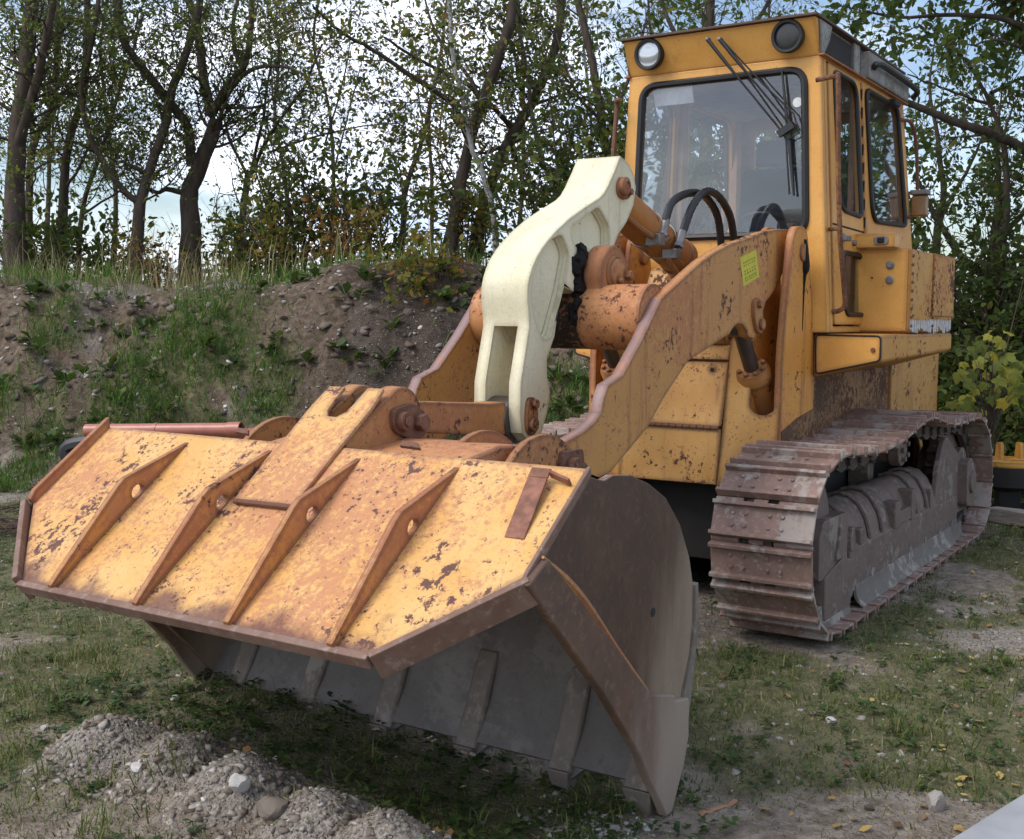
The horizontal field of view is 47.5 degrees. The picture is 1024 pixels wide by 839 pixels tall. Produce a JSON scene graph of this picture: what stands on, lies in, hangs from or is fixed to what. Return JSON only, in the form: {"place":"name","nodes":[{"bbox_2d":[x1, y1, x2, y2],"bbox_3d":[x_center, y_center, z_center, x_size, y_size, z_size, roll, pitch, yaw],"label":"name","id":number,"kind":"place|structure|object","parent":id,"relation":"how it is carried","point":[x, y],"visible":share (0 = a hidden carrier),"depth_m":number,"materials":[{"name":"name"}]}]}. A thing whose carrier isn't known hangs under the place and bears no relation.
{"place":"outdoors","nodes":[
{"label":"outdoors","id":0,"kind":"place"},
{"bbox_2d":[0,257,1023,838],"bbox_3d":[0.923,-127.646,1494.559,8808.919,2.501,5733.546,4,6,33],"label":"ground","id":1,"kind":"structure","parent":0,"point":[826,813],"depth_m":5.03,"materials":[{"name":"soil"}]},
{"bbox_2d":[0,500,28,542],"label":"twig heap","id":2,"kind":"object","parent":1,"relation":"on","point":[9,523],"visible":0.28,"depth_m":8.64,"materials":[{"name":"wood"}]},
{"bbox_2d":[41,724,48,730],"bbox_3d":[-1.869,1.233,4.661,0.030,0.025,0.038,1,5,8],"label":"rock","id":3,"kind":"object","parent":1,"relation":"on","point":[43,728],"visible":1,"depth_m":4.65,"materials":[{"name":"stone"}]},
{"bbox_2d":[0,0,111,262],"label":"tree","id":4,"kind":"object","parent":1,"relation":"on","point":[30,188],"visible":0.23,"depth_m":17.51,"materials":[{"name":"green plant"}]},
{"bbox_2d":[0,167,123,279],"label":"shrub","id":5,"kind":"object","parent":1,"relation":"on","point":[36,231],"visible":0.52,"depth_m":16.09,"materials":[{"name":"green plant"}]},
{"bbox_2d":[0,0,143,275],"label":"tree","id":6,"kind":"object","parent":1,"relation":"on","point":[30,79],"visible":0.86,"depth_m":15.53,"materials":[{"name":"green plant"}]},
{"bbox_2d":[0,0,155,240],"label":"tree","id":7,"kind":"object","parent":1,"relation":"on","point":[48,185],"visible":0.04,"depth_m":23.11,"materials":[{"name":"green plant"}]},
{"bbox_2d":[0,195,165,283],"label":"shrub","id":8,"kind":"object","parent":1,"relation":"on","point":[92,248],"visible":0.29,"depth_m":16.64,"materials":[{"name":"green plant"}]},
{"bbox_2d":[1,1,192,265],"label":"tree","id":9,"kind":"object","parent":1,"relation":"on","point":[115,199],"visible":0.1,"depth_m":22.61,"materials":[{"name":"green plant"}]},
{"bbox_2d":[0,0,218,269],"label":"tree","id":10,"kind":"object","parent":1,"relation":"on","point":[65,181],"visible":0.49,"depth_m":16.48,"materials":[{"name":"green plant"}]},
{"bbox_2d":[0,0,239,281],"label":"tree","id":11,"kind":"object","parent":1,"relation":"on","point":[140,198],"visible":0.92,"depth_m":15.75,"materials":[{"name":"green plant"}]},
{"bbox_2d":[43,0,226,278],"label":"tree","id":12,"kind":"object","parent":1,"relation":"on","point":[84,199],"visible":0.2,"depth_m":18.48,"materials":[{"name":"green plant"}]},
{"bbox_2d":[103,208,208,287],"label":"shrub","id":13,"kind":"object","parent":1,"relation":"on","point":[147,261],"visible":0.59,"depth_m":15.37,"materials":[{"name":"green plant"}]},
{"bbox_2d":[170,695,180,701],"bbox_3d":[-1.429,1.183,4.941,0.043,0.029,0.045,-1,5,-16],"label":"rock","id":14,"kind":"object","parent":1,"relation":"on","point":[175,699],"visible":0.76,"depth_m":4.92,"materials":[{"name":"stone"}]},
{"bbox_2d":[53,0,341,285],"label":"tree","id":15,"kind":"object","parent":1,"relation":"on","point":[189,207],"visible":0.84,"depth_m":16.05,"materials":[{"name":"green plant"}]},
{"bbox_2d":[174,198,299,279],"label":"shrub","id":16,"kind":"object","parent":1,"relation":"on","point":[194,236],"visible":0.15,"depth_m":16.30,"materials":[{"name":"green plant"}]},
{"bbox_2d":[229,773,250,792],"bbox_3d":[-0.922,1.230,3.939,0.073,0.076,0.070,-1,5,-20],"label":"rock","id":17,"kind":"object","parent":1,"relation":"on","point":[240,783],"visible":1,"depth_m":3.92,"materials":[{"name":"stone"}]},
{"bbox_2d":[0,201,492,296],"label":"dry grass","id":18,"kind":"structure","parent":1,"relation":"on","point":[174,284],"depth_m":14.12,"materials":[{"name":"plant"}]},
{"bbox_2d":[152,0,374,279],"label":"tree","id":19,"kind":"object","parent":1,"relation":"on","point":[308,117],"visible":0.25,"depth_m":24.79,"materials":[{"name":"green plant"}]},
{"bbox_2d":[196,167,333,283],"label":"shrub","id":20,"kind":"object","parent":1,"relation":"on","point":[264,250],"visible":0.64,"depth_m":15.14,"materials":[{"name":"green plant"}]},
{"bbox_2d":[256,795,288,820],"bbox_3d":[-0.779,1.265,3.795,0.103,0.078,0.108,-1,5,-21],"label":"rock","id":21,"kind":"object","parent":1,"relation":"on","point":[269,807],"visible":0.85,"depth_m":3.76,"materials":[{"name":"stone"}]},
{"bbox_2d":[0,247,588,490],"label":"dry stalks","id":22,"kind":"object","parent":1,"relation":"on","point":[193,334],"visible":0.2,"depth_m":12.37,"materials":[{"name":"beige plant"}]},
{"bbox_2d":[226,99,378,279],"bbox_3d":[-2.837,-2.969,15.488,1.992,2.758,2.235,4,6,33],"label":"shrub","id":23,"kind":"object","parent":1,"relation":"on","point":[285,177],"visible":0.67,"depth_m":15.16,"materials":[{"name":"green plant"}]},
{"bbox_2d":[253,176,403,272],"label":"shrub","id":24,"kind":"object","parent":1,"relation":"on","point":[355,219],"visible":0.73,"depth_m":14.77,"materials":[{"name":"green plant"}]},
{"bbox_2d":[168,0,521,237],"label":"tree","id":25,"kind":"object","parent":1,"relation":"on","point":[258,156],"visible":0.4,"depth_m":16.72,"materials":[{"name":"green plant"}]},
{"bbox_2d":[266,0,437,247],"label":"tree","id":26,"kind":"object","parent":1,"relation":"on","point":[377,26],"visible":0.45,"depth_m":24.82,"materials":[{"name":"green plant"}]},
{"bbox_2d":[297,120,434,263],"bbox_3d":[-1.874,-2.894,15.784,2.091,2.419,1.878,-3,6,-33],"label":"shrub","id":27,"kind":"object","parent":1,"relation":"on","point":[388,201],"visible":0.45,"depth_m":15.69,"materials":[{"name":"green plant"}]},
{"bbox_2d":[363,248,452,312],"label":"seedling","id":28,"kind":"object","parent":1,"relation":"on","point":[416,280],"visible":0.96,"depth_m":12.51,"materials":[{"name":"green plant"}]},
{"bbox_2d":[351,21,473,254],"bbox_3d":[-1.367,-4.077,17.681,2.418,3.970,2.075,4,6,33],"label":"tree","id":29,"kind":"object","parent":1,"relation":"on","point":[426,116],"visible":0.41,"depth_m":17.80,"materials":[{"name":"green plant"}]},
{"bbox_2d":[239,0,586,257],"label":"tree","id":30,"kind":"object","parent":1,"relation":"on","point":[464,166],"visible":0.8,"depth_m":14.94,"materials":[{"name":"green plant"}]},
{"bbox_2d":[338,0,514,254],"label":"tree","id":31,"kind":"object","parent":1,"relation":"on","point":[409,64],"visible":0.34,"depth_m":24.25,"materials":[{"name":"green plant"}]},
{"bbox_2d":[383,229,473,290],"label":"seedling","id":32,"kind":"object","parent":1,"relation":"on","point":[423,242],"visible":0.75,"depth_m":12.78,"materials":[{"name":"green plant"}]},
{"bbox_2d":[402,233,472,298],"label":"seedling","id":33,"kind":"object","parent":1,"relation":"on","point":[454,269],"visible":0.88,"depth_m":12.75,"materials":[{"name":"green plant"}]},
{"bbox_2d":[403,0,526,253],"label":"birch tree","id":34,"kind":"object","parent":1,"relation":"on","point":[455,65],"visible":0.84,"depth_m":14.85,"materials":[{"name":"green plant"}]},
{"bbox_2d":[391,151,542,262],"bbox_3d":[-0.620,-2.742,15.373,2.204,1.615,1.675,2,5,16],"label":"shrub","id":35,"kind":"object","parent":1,"relation":"on","point":[464,215],"visible":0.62,"depth_m":15.24,"materials":[{"name":"green plant"}]},
{"bbox_2d":[395,0,588,203],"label":"birch tree","id":36,"kind":"object","parent":1,"relation":"on","point":[529,92],"visible":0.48,"depth_m":15.37,"materials":[{"name":"green plant"}]},
{"bbox_2d":[0,251,993,495],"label":"weeds","id":37,"kind":"object","parent":1,"relation":"on","point":[363,273],"visible":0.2,"depth_m":12.23,"materials":[{"name":"green plant"}]},
{"bbox_2d":[338,0,657,260],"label":"tree","id":38,"kind":"object","parent":1,"relation":"on","point":[515,127],"visible":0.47,"depth_m":15.58,"materials":[{"name":"green plant"}]},
{"bbox_2d":[12,11,993,816],"bbox_3d":[0.923,-0.529,6.561,2.307,3.477,7.263,4,6,33],"label":"track loader","id":39,"kind":"object","parent":1,"relation":"on","point":[780,435],"visible":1,"depth_m":5.14,"materials":[{"name":"metal"}]},
{"bbox_2d":[434,0,583,229],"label":"tree","id":40,"kind":"object","parent":1,"relation":"on","point":[473,98],"visible":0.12,"depth_m":21.94,"materials":[{"name":"green plant"}]},
{"bbox_2d":[0,508,1023,838],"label":"weeds","id":41,"kind":"object","parent":1,"relation":"on","point":[280,700],"visible":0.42,"depth_m":4.54,"materials":[{"name":"green plant"}]},
{"bbox_2d":[0,241,1023,501],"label":"grass","id":42,"kind":"structure","parent":1,"relation":"on","point":[190,349],"depth_m":12.15,"materials":[{"name":"green plant"}]},
{"bbox_2d":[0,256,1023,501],"bbox_3d":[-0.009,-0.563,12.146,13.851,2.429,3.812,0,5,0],"label":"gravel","id":43,"kind":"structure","parent":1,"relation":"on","point":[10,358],"depth_m":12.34,"materials":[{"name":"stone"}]},
{"bbox_2d":[0,492,1023,838],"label":"dry stalks","id":44,"kind":"object","parent":1,"relation":"on","point":[524,764],"visible":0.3,"depth_m":4.37,"materials":[{"name":"beige plant"}]},
{"bbox_2d":[6,524,1023,838],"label":"fallen leaves","id":45,"kind":"object","parent":1,"relation":"on","point":[846,762],"visible":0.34,"depth_m":4.39,"materials":[{"name":"brown plant"}]},
{"bbox_2d":[455,95,588,258],"bbox_3d":[0.523,-2.739,14.298,2.105,2.557,2.026,4,6,33],"label":"shrub","id":46,"kind":"object","parent":1,"relation":"on","point":[524,164],"visible":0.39,"depth_m":14.16,"materials":[{"name":"green plant"}]},
{"bbox_2d":[544,826,570,832],"bbox_3d":[0.158,1.388,3.939,0.100,0.022,0.032,2,4,-17],"label":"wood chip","id":47,"kind":"object","parent":1,"relation":"on","point":[546,829],"visible":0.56,"depth_m":3.93,"materials":[{"name":"grey wood"}]},
{"bbox_2d":[478,0,653,161],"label":"tree","id":48,"kind":"object","parent":1,"relation":"on","point":[591,47],"visible":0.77,"depth_m":14.10,"materials":[{"name":"green plant"}]},
{"bbox_2d":[524,0,641,169],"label":"birch tree","id":49,"kind":"object","parent":1,"relation":"on","point":[568,14],"visible":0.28,"depth_m":16.19,"materials":[{"name":"green plant"}]},
{"bbox_2d":[500,11,666,233],"bbox_3d":[1.179,-3.032,13.829,2.344,3.485,1.950,4,6,33],"label":"shrub","id":50,"kind":"object","parent":1,"relation":"on","point":[534,159],"visible":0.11,"depth_m":13.84,"materials":[{"name":"green plant"}]},
{"bbox_2d":[563,0,723,153],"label":"tree","id":51,"kind":"object","parent":1,"relation":"on","point":[652,27],"visible":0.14,"depth_m":23.91,"materials":[{"name":"green plant"}]},
{"bbox_2d":[544,73,771,228],"bbox_3d":[1.760,-2.933,13.632,2.380,3.246,2.720,-3,6,-31],"label":"shrub","id":52,"kind":"object","parent":1,"relation":"on","point":[656,203],"visible":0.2,"depth_m":13.37,"materials":[{"name":"green plant"}]},
{"bbox_2d":[595,0,808,225],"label":"tree","id":53,"kind":"object","parent":1,"relation":"on","point":[708,18],"visible":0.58,"depth_m":13.54,"materials":[{"name":"green plant"}]},
{"bbox_2d":[698,799,737,815],"bbox_3d":[0.726,1.369,4.099,0.170,0.020,0.023,-6,8,-31],"label":"wood splinter","id":54,"kind":"object","parent":1,"relation":"on","point":[720,807],"visible":0.95,"depth_m":4.09,"materials":[{"name":"brown wood"}]},
{"bbox_2d":[644,0,881,135],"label":"tree","id":55,"kind":"object","parent":1,"relation":"on","point":[768,10],"visible":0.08,"depth_m":21.74,"materials":[{"name":"green plant"}]},
{"bbox_2d":[667,117,882,228],"bbox_3d":[2.837,-2.772,13.585,2.420,2.780,2.576,-3,6,-38],"label":"shrub","id":56,"kind":"object","parent":1,"relation":"on","point":[705,168],"visible":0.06,"depth_m":13.21,"materials":[{"name":"green plant"}]},
{"bbox_2d":[825,716,836,723],"bbox_3d":[1.298,1.225,4.741,0.046,0.026,0.051,1,5,5],"label":"rock","id":57,"kind":"object","parent":1,"relation":"on","point":[834,720],"visible":0.96,"depth_m":4.73,"materials":[{"name":"stone"}]},
{"bbox_2d":[774,98,965,250],"bbox_3d":[3.669,-2.149,13.117,2.374,2.981,2.216,4,6,33],"label":"shrub","id":58,"kind":"object","parent":1,"relation":"on","point":[879,196],"visible":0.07,"depth_m":12.60,"materials":[{"name":"green plant"}]},
{"bbox_2d":[781,0,1023,323],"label":"tree","id":59,"kind":"object","parent":1,"relation":"on","point":[1001,138],"visible":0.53,"depth_m":11.09,"materials":[{"name":"green plant"}]},
{"bbox_2d":[820,0,1023,89],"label":"tree","id":60,"kind":"object","parent":1,"relation":"on","point":[985,31],"visible":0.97,"depth_m":10.23,"materials":[{"name":"green plant"}]},
{"bbox_2d":[926,790,945,812],"bbox_3d":[1.494,1.347,4.098,0.062,0.090,0.084,1,5,4],"label":"rock","id":61,"kind":"object","parent":1,"relation":"on","point":[935,801],"visible":0.99,"depth_m":4.07,"materials":[{"name":"stone"}]},
{"bbox_2d":[879,12,1023,309],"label":"tree","id":62,"kind":"object","parent":1,"relation":"on","point":[998,184],"visible":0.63,"depth_m":11.92,"materials":[{"name":"green plant"}]},
{"bbox_2d":[900,23,1023,252],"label":"tree","id":63,"kind":"object","parent":1,"relation":"on","point":[938,209],"visible":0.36,"depth_m":13.19,"materials":[{"name":"green plant"}]},
{"bbox_2d":[910,163,1023,410],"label":"shrub","id":64,"kind":"object","parent":1,"relation":"on","point":[916,241],"visible":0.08,"depth_m":11.38,"materials":[{"name":"green plant"}]},
{"bbox_2d":[932,188,1023,451],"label":"shrub","id":65,"kind":"object","parent":1,"relation":"on","point":[994,266],"visible":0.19,"depth_m":11.19,"materials":[{"name":"green plant"}]},
{"bbox_2d":[937,238,1023,447],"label":"shrub","id":66,"kind":"object","parent":1,"relation":"on","point":[1009,318],"visible":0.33,"depth_m":10.90,"materials":[{"name":"green plant"}]},
{"bbox_2d":[937,331,1023,455],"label":"shrub","id":67,"kind":"object","parent":1,"relation":"on","point":[1010,421],"visible":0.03,"depth_m":10.90,"materials":[{"name":"green plant"}]},
{"bbox_2d":[941,369,1023,497],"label":"shrub","id":68,"kind":"object","parent":1,"relation":"on","point":[1010,441],"visible":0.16,"depth_m":10.42,"materials":[{"name":"green plant"}]},
{"bbox_2d":[944,330,1023,449],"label":"maple sapling","id":69,"kind":"object","parent":1,"relation":"on","point":[1013,373],"visible":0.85,"depth_m":9.61,"materials":[{"name":"green plant"}]},
{"bbox_2d":[952,794,1023,838],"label":"concrete slab","id":70,"kind":"structure","parent":1,"relation":"on","point":[1006,821],"depth_m":3.59,"materials":[{"name":"white concrete"}]},
{"bbox_2d":[977,442,1023,509],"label":"machine stand","id":71,"kind":"object","parent":1,"relation":"on","point":[1008,481],"visible":0.66,"depth_m":9.82,"materials":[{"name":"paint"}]},
{"bbox_2d":[987,506,1023,526],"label":"timber beam","id":72,"kind":"structure","parent":1,"relation":"on","point":[1004,515],"depth_m":9.26,"materials":[{"name":"grey wood"}]},
{"bbox_3d":[-3.227,0.508,9.531,0.180,0.632,0.180,4,6,33],"label":"timber block","id":73,"kind":"object","parent":1,"relation":"on","visible":0},
{"bbox_2d":[59,435,84,459],"bbox_3d":[-3.371,0.229,9.659,0.817,0.284,0.136,1,5,7],"label":"black pipe","id":74,"kind":"object","parent":73,"relation":"attached to","point":[67,446],"visible":0.2,"depth_m":9.64,"materials":[{"name":"plastic"}]},
{"bbox_2d":[83,422,244,436],"bbox_3d":[-2.835,0.082,9.450,1.384,0.164,0.124,1,5,12],"label":"plastic pipe","id":75,"kind":"object","parent":73,"relation":"on","point":[228,429],"visible":0.7,"depth_m":9.35,"materials":[{"name":"paint"}]},
{"bbox_3d":[-2.606,0.506,9.531,0.180,0.628,0.180,4,6,33],"label":"timber block","id":76,"kind":"object","parent":1,"relation":"on","visible":0},
{"bbox_2d":[231,428,252,438],"bbox_3d":[-2.004,0.107,9.550,0.595,0.149,0.114,0,5,-10],"label":"plastic pipe","id":77,"kind":"object","parent":76,"relation":"on","point":[249,429],"visible":0.02,"depth_m":9.47,"materials":[{"name":"paint"}]},
{"bbox_2d":[0,488,1023,838],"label":"grass","id":78,"kind":"structure","parent":0,"point":[604,778],"depth_m":4.79,"materials":[{"name":"green plant"}]},
{"bbox_2d":[0,494,1023,838],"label":"gravel","id":79,"kind":"structure","parent":0,"point":[192,794],"depth_m":4.09,"materials":[{"name":"grey gravel"}]},
{"bbox_2d":[130,762,143,772],"bbox_3d":[-1.344,1.247,4.179,0.052,0.033,0.046,2,5,16],"label":"rock","id":80,"kind":"object","parent":79,"relation":"on","point":[135,766],"visible":0.97,"depth_m":4.17,"materials":[{"name":"stone"}]},
{"bbox_2d":[0,0,1023,323],"label":"sky","id":81,"kind":"structure","parent":0,"point":[169,202],"materials":[{"name":"white"}]},
{"bbox_2d":[864,804,874,810],"bbox_3d":[1.258,1.368,4.100,0.032,0.024,0.039,-2,6,-29],"label":"rock","id":82,"kind":"object","parent":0,"point":[868,807],"visible":0.98,"depth_m":4.09,"materials":[{"name":"stone"}]}
]}

